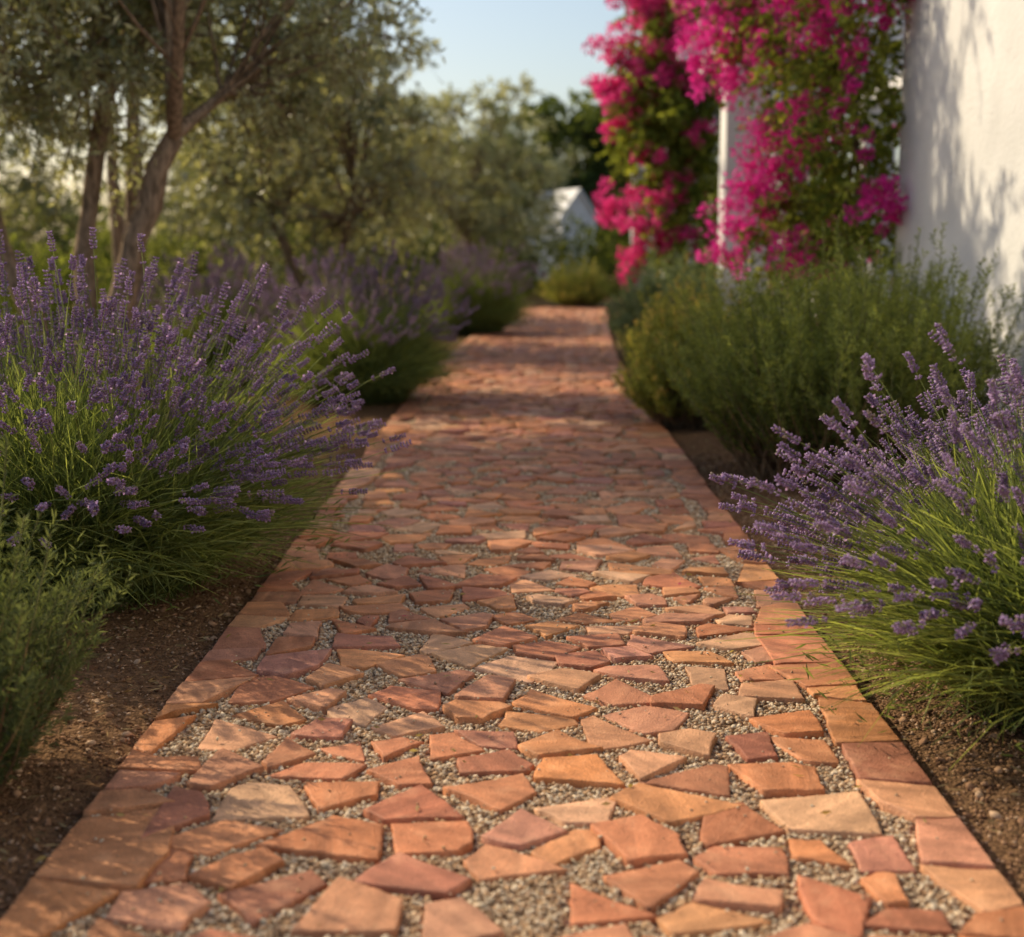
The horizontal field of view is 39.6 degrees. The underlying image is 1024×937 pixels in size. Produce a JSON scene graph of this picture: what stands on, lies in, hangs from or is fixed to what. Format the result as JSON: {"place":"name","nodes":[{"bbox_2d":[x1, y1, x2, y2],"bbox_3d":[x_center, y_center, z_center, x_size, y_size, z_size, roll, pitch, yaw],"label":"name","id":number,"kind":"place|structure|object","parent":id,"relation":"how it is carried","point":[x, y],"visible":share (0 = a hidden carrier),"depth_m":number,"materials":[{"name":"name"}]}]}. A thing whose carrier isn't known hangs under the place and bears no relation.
{"place":"outdoors","nodes":[
{"label":"outdoors","id":0,"kind":"place"},
{"bbox_2d":[0,0,904,245],"label":"sky","id":1,"kind":"structure","parent":0,"point":[498,39],"materials":[{"name":"blue"}]},
{"bbox_2d":[34,415,954,895],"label":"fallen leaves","id":2,"kind":"object","parent":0,"point":[606,803],"visible":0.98,"depth_m":3.24,"materials":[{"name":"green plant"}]},
{"bbox_2d":[0,307,1023,936],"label":"garden path","id":3,"kind":"structure","parent":0,"point":[274,807],"depth_m":3.14,"materials":[{"name":"ceramic"}]},
{"bbox_2d":[0,247,1023,919],"bbox_3d":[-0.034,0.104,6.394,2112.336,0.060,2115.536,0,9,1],"label":"ground","id":4,"kind":"structure","parent":0,"point":[684,439],"depth_m":3.47,"materials":[{"name":"soil"}]},
{"bbox_2d":[0,314,31,413],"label":"lavender bush","id":5,"kind":"object","parent":4,"relation":"on","point":[17,318],"visible":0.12,"depth_m":7.71,"materials":[{"name":"purple plant"}]},
{"bbox_2d":[0,36,119,287],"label":"olive tree","id":6,"kind":"object","parent":4,"relation":"on","point":[24,187],"visible":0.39,"depth_m":16.39,"materials":[{"name":"green plant"}]},
{"bbox_2d":[0,433,139,792],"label":"rosemary bush","id":7,"kind":"object","parent":4,"relation":"on","point":[22,717],"visible":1,"depth_m":2.88,"materials":[{"name":"green plant"}]},
{"bbox_2d":[0,227,166,361],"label":"hedge","id":8,"kind":"object","parent":4,"relation":"on","point":[65,270],"visible":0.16,"depth_m":13.40,"materials":[{"name":"green plant"}]},
{"bbox_2d":[0,0,251,377],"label":"olive tree","id":9,"kind":"object","parent":4,"relation":"on","point":[118,230],"visible":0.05,"depth_m":11.61,"materials":[{"name":"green plant"}]},
{"bbox_2d":[0,227,411,628],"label":"lavender bush","id":10,"kind":"object","parent":4,"relation":"on","point":[168,495],"visible":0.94,"depth_m":4.27,"materials":[{"name":"purple plant"}]},
{"bbox_2d":[106,239,306,385],"bbox_3d":[-2.434,-1.258,11.394,1.772,1.150,1.786,1,9,9],"label":"lavender bush","id":11,"kind":"object","parent":4,"relation":"on","point":[211,280],"visible":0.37,"depth_m":11.10,"materials":[{"name":"purple plant"}]},
{"bbox_2d":[0,0,446,412],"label":"olive tree","id":12,"kind":"object","parent":4,"relation":"on","point":[72,69],"visible":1,"depth_m":8.65,"materials":[{"name":"green plant"}]},
{"bbox_2d":[0,204,469,324],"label":"hedge","id":13,"kind":"object","parent":4,"relation":"on","point":[155,244],"visible":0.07,"depth_m":19.93,"materials":[{"name":"green plant"}]},
{"bbox_2d":[140,21,423,295],"bbox_3d":[-3.489,-4.451,21.105,4.545,4.578,4.751,0,9,3],"label":"olive tree","id":14,"kind":"object","parent":4,"relation":"on","point":[296,209],"visible":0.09,"depth_m":20.60,"materials":[{"name":"green plant"}]},
{"bbox_2d":[124,0,491,324],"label":"olive tree","id":15,"kind":"object","parent":4,"relation":"on","point":[244,200],"visible":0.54,"depth_m":14.90,"materials":[{"name":"green plant"}]},
{"bbox_2d":[228,238,480,405],"bbox_3d":[-1.125,-1.044,10.035,1.786,1.150,1.914,-4,10,-24],"label":"lavender bush","id":16,"kind":"object","parent":4,"relation":"on","point":[386,340],"visible":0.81,"depth_m":9.69,"materials":[{"name":"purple plant"}]},
{"bbox_2d":[0,165,897,276],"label":"distant tree line","id":17,"kind":"object","parent":4,"relation":"on","point":[58,234],"visible":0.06,"depth_m":51.46,"materials":[{"name":"green plant"}]},
{"bbox_2d":[404,125,516,257],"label":"evergreen tree","id":18,"kind":"object","parent":4,"relation":"on","point":[444,150],"visible":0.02,"depth_m":44.26,"materials":[{"name":"green plant"}]},
{"bbox_2d":[356,71,589,287],"bbox_3d":[-0.783,-5.508,28.109,4.751,4.489,4.545,2,9,10],"label":"olive tree","id":19,"kind":"object","parent":4,"relation":"on","point":[475,208],"visible":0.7,"depth_m":27.29,"materials":[{"name":"green plant"}]},
{"bbox_2d":[417,234,546,335],"bbox_3d":[-0.522,-2.283,17.635,1.697,1.239,1.719,8,12,41],"label":"lavender bush","id":20,"kind":"object","parent":4,"relation":"on","point":[489,294],"visible":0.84,"depth_m":17.43,"materials":[{"name":"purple plant"}]},
{"bbox_2d":[489,87,618,254],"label":"evergreen tree","id":21,"kind":"object","parent":4,"relation":"on","point":[553,139],"visible":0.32,"depth_m":44.17,"materials":[{"name":"green plant"}]},
{"bbox_2d":[524,188,598,281],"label":"white outbuilding","id":22,"kind":"structure","parent":4,"relation":"on","point":[579,204],"depth_m":41.42,"materials":[{"name":"paint"}]},
{"bbox_2d":[412,205,717,297],"bbox_3d":[1.416,-4.624,30.638,7.525,2.095,1.870,0,9,1],"label":"hedge","id":23,"kind":"object","parent":4,"relation":"on","point":[593,250],"visible":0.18,"depth_m":30.48,"materials":[{"name":"green plant"}]},
{"bbox_2d":[537,251,619,307],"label":"santolina shrub","id":24,"kind":"object","parent":4,"relation":"on","point":[583,289],"visible":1,"depth_m":24.95,"materials":[{"name":"green plant"}]},
{"bbox_2d":[564,81,709,251],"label":"evergreen tree","id":25,"kind":"object","parent":4,"relation":"on","point":[590,125],"visible":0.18,"depth_m":43.46,"materials":[{"name":"green plant"}]},
{"bbox_2d":[581,0,720,293],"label":"bougainvillea","id":26,"kind":"object","parent":4,"relation":"on","point":[662,115],"visible":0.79,"depth_m":16.65,"materials":[{"name":"pink plant"}]},
{"bbox_2d":[600,238,722,354],"bbox_3d":[1.597,-1.590,13.461,1.563,1.172,1.492,0,9,1],"label":"sage shrub","id":27,"kind":"object","parent":4,"relation":"on","point":[633,308],"visible":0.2,"depth_m":13.31,"materials":[{"name":"green plant"}]},
{"bbox_2d":[621,255,716,312],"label":"sage shrub","id":28,"kind":"object","parent":4,"relation":"on","point":[690,271],"depth_m":16.11,"materials":[{"name":"green plant"}]},
{"bbox_2d":[625,278,736,374],"bbox_3d":[1.285,-0.997,10.689,0.957,0.860,1.014,8,12,42],"label":"santolina shrub","id":29,"kind":"object","parent":4,"relation":"on","point":[635,322],"visible":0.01,"depth_m":10.70,"materials":[{"name":"green plant"}]},
{"bbox_2d":[610,249,789,430],"bbox_3d":[1.198,-0.794,8.668,1.196,1.089,1.268,0,9,1],"label":"santolina shrub","id":30,"kind":"object","parent":4,"relation":"on","point":[653,393],"visible":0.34,"depth_m":8.53,"materials":[{"name":"green plant"}]},
{"bbox_2d":[624,2,904,331],"bbox_3d":[3.485,-3.268,17.317,3.200,3.320,16.700,0,9,1],"label":"white pergola","id":31,"kind":"object","parent":4,"relation":"on","point":[729,123],"visible":0.02,"depth_m":13.13,"materials":[{"name":"paint"}]},
{"bbox_2d":[669,0,914,325],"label":"bougainvillea","id":32,"kind":"object","parent":4,"relation":"on","point":[764,29],"visible":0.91,"depth_m":9.53,"materials":[{"name":"pink plant"}]},
{"bbox_2d":[650,213,1023,489],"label":"rosemary bush","id":33,"kind":"object","parent":4,"relation":"on","point":[799,378],"visible":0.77,"depth_m":6.40,"materials":[{"name":"green plant"}]},
{"bbox_2d":[709,323,1023,769],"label":"lavender bush","id":34,"kind":"object","parent":4,"relation":"on","point":[954,592],"visible":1,"depth_m":3.17,"materials":[{"name":"purple plant"}]},
{"bbox_2d":[802,230,945,348],"bbox_3d":[2.099,-0.774,8.195,1.156,1.194,1.172,-4,10,-24],"label":"rosemary bush","id":35,"kind":"object","parent":4,"relation":"on","point":[873,282],"depth_m":8.06,"materials":[{"name":"green plant"}]},
{"bbox_2d":[894,0,1023,475],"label":"walls","id":36,"kind":"structure","parent":4,"relation":"on","point":[961,161],"depth_m":7.54,"materials":[{"name":"white paint"}]}
]}

